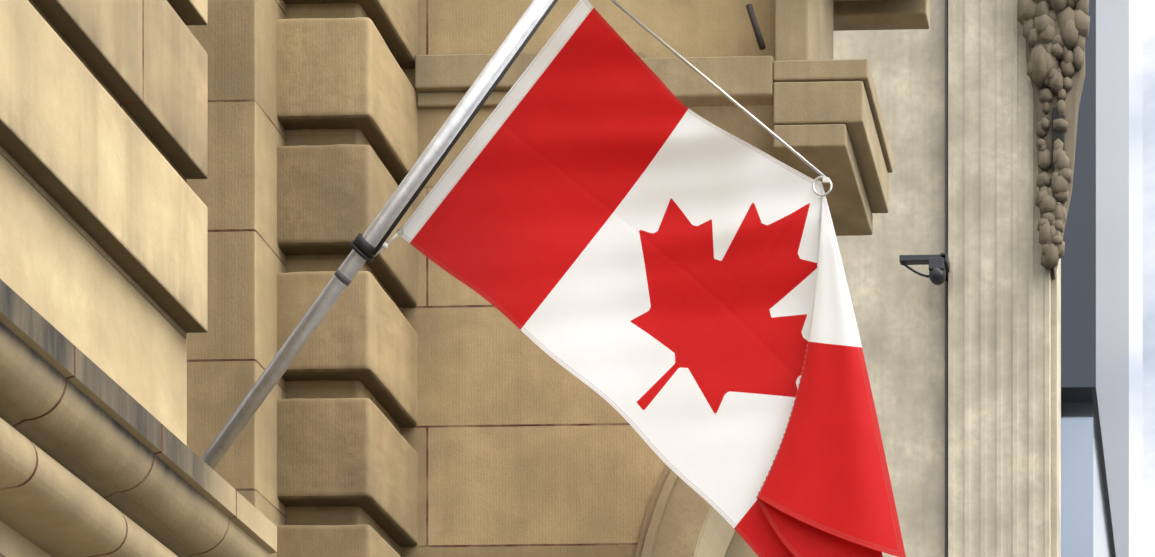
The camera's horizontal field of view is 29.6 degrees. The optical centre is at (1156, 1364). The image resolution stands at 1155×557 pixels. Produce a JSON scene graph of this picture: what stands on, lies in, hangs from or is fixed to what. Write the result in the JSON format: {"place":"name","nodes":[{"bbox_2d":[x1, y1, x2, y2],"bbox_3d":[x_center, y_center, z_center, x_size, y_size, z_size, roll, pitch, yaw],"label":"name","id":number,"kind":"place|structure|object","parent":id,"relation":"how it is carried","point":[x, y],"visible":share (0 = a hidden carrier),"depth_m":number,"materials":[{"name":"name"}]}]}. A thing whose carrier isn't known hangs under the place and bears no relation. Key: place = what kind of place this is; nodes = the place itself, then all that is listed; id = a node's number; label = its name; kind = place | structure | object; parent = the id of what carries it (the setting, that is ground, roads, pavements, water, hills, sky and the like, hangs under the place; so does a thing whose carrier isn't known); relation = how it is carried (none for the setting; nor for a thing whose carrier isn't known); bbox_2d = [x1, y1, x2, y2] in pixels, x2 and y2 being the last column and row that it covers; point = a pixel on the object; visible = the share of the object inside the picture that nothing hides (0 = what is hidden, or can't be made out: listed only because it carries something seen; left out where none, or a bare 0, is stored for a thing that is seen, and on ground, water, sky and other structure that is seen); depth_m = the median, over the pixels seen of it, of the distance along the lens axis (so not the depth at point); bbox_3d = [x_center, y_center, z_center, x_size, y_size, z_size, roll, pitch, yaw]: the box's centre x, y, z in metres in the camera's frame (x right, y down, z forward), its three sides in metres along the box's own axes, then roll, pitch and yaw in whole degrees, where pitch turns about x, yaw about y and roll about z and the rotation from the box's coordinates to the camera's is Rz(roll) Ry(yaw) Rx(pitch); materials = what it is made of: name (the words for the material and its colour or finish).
{"place":"outdoors","nodes":[
{"label":"outdoors","id":0,"kind":"place"},
{"bbox_2d":[0,521,51,556],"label":"facade wall","id":1,"kind":"structure","parent":0,"point":[13,543],"depth_m":5.66,"materials":[{"name":"beige stone"}]},
{"bbox_2d":[0,279,276,556],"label":"stone ledge","id":2,"kind":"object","parent":1,"relation":"attached to","point":[96,460],"depth_m":5.68,"materials":[{"name":"beige stone"}]},
{"bbox_2d":[0,154,186,445],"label":"stone block","id":3,"kind":"structure","parent":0,"point":[60,273],"depth_m":6.03,"materials":[{"name":"beige stone"}]},
{"bbox_2d":[0,0,207,338],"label":"wall","id":4,"kind":"structure","parent":0,"point":[104,128],"depth_m":6.10,"materials":[{"name":"beige stone"}]},
{"bbox_2d":[186,0,285,556],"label":"wall","id":5,"kind":"structure","parent":0,"point":[231,352],"depth_m":7.83,"materials":[{"name":"stone"}]},
{"bbox_2d":[201,0,905,556],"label":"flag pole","id":6,"kind":"object","parent":5,"relation":"attached to","point":[601,210],"visible":1,"depth_m":7.02,"materials":[{"name":"fabric"}]},
{"bbox_2d":[400,0,774,556],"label":"stone wall","id":7,"kind":"structure","parent":0,"point":[520,442],"depth_m":8.47,"materials":[{"name":"beige stone"}]},
{"bbox_2d":[415,0,929,235],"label":"pavilion cornices","id":8,"kind":"object","parent":7,"relation":"attached to","point":[806,96],"visible":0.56,"depth_m":8.33,"materials":[{"name":"beige stone"}]},
{"bbox_2d":[746,4,765,49],"bbox_3d":[-1.640,-5.478,8.314,0.028,0.166,0.028,-23,11,-28],"label":"metal rod","id":9,"kind":"object","parent":8,"relation":"attached to","point":[755,26],"visible":1,"depth_m":8.30,"materials":[{"name":"grey metal"}]},
{"bbox_2d":[635,466,712,556],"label":"arch ring","id":10,"kind":"object","parent":7,"relation":"attached to","point":[677,515],"visible":0.38,"depth_m":8.42,"materials":[{"name":"stone"}]},
{"bbox_2d":[1143,0,1154,556],"label":"sky","id":11,"kind":"structure","parent":0,"point":[1148,5],"materials":[{"name":"white"}]},
{"bbox_3d":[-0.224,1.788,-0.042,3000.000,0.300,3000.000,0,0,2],"label":"ground","id":12,"kind":"structure","parent":0,"visible":0},
{"bbox_2d":[286,3,399,554],"bbox_3d":[-3.293,-4.162,8.524,0.423,11.600,1.040,0,0,2],"label":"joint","id":13,"kind":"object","parent":12,"relation":"on","point":[328,515],"depth_m":8.08,"materials":[{"name":"stone"}]},
{"bbox_2d":[277,0,417,556],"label":"quoins","id":14,"kind":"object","parent":13,"relation":"attached to","point":[340,73],"depth_m":8.01,"materials":[{"name":"stone"}]},
{"bbox_2d":[724,530,757,556],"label":"arch","id":15,"kind":"structure","parent":12,"relation":"on","point":[738,546],"depth_m":8.86,"materials":[{"name":"beige stone"}]},
{"bbox_2d":[833,0,1060,556],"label":"building wall","id":16,"kind":"structure","parent":12,"relation":"on","point":[899,310],"depth_m":30.06,"materials":[{"name":"grey stone"}]},
{"bbox_2d":[899,253,949,280],"bbox_3d":[-3.376,-16.016,29.744,0.700,0.270,0.620,0,0,2],"label":"camera bracket","id":17,"kind":"object","parent":16,"relation":"attached to","point":[941,261],"visible":0.73,"depth_m":29.50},
{"bbox_2d":[929,268,945,284],"bbox_3d":[-3.182,-15.841,29.539,0.250,0.250,0.250,0,0,2],"label":"security camera","id":18,"kind":"object","parent":17,"relation":"attached to","point":[937,276],"visible":0.81,"depth_m":29.46,"materials":[{"name":"black plastic"}]},
{"bbox_2d":[945,0,947,556],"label":"conduit","id":19,"kind":"object","parent":16,"relation":"attached to","point":[946,282],"visible":1,"depth_m":30.00,"materials":[{"name":"grey metal"}]},
{"bbox_2d":[948,0,1050,556],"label":"pilaster","id":20,"kind":"object","parent":16,"relation":"attached to","point":[999,390],"visible":0.92,"depth_m":29.76,"materials":[{"name":"grey stone"}]},
{"bbox_2d":[1017,0,1089,277],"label":"carved ornament","id":21,"kind":"object","parent":16,"relation":"attached to","point":[1055,34],"visible":1,"depth_m":29.45,"materials":[{"name":"grey stone"}]},
{"bbox_2d":[1061,0,1128,556],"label":"neighbouring building","id":22,"kind":"structure","parent":12,"relation":"on","point":[1095,390],"depth_m":77.69,"materials":[{"name":"grey"}]},
{"bbox_2d":[1129,0,1142,556],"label":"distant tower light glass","id":23,"kind":"object","parent":12,"relation":"on","point":[1135,278],"visible":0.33,"depth_m":154.96,"materials":[{"name":"white glass"}]}
]}

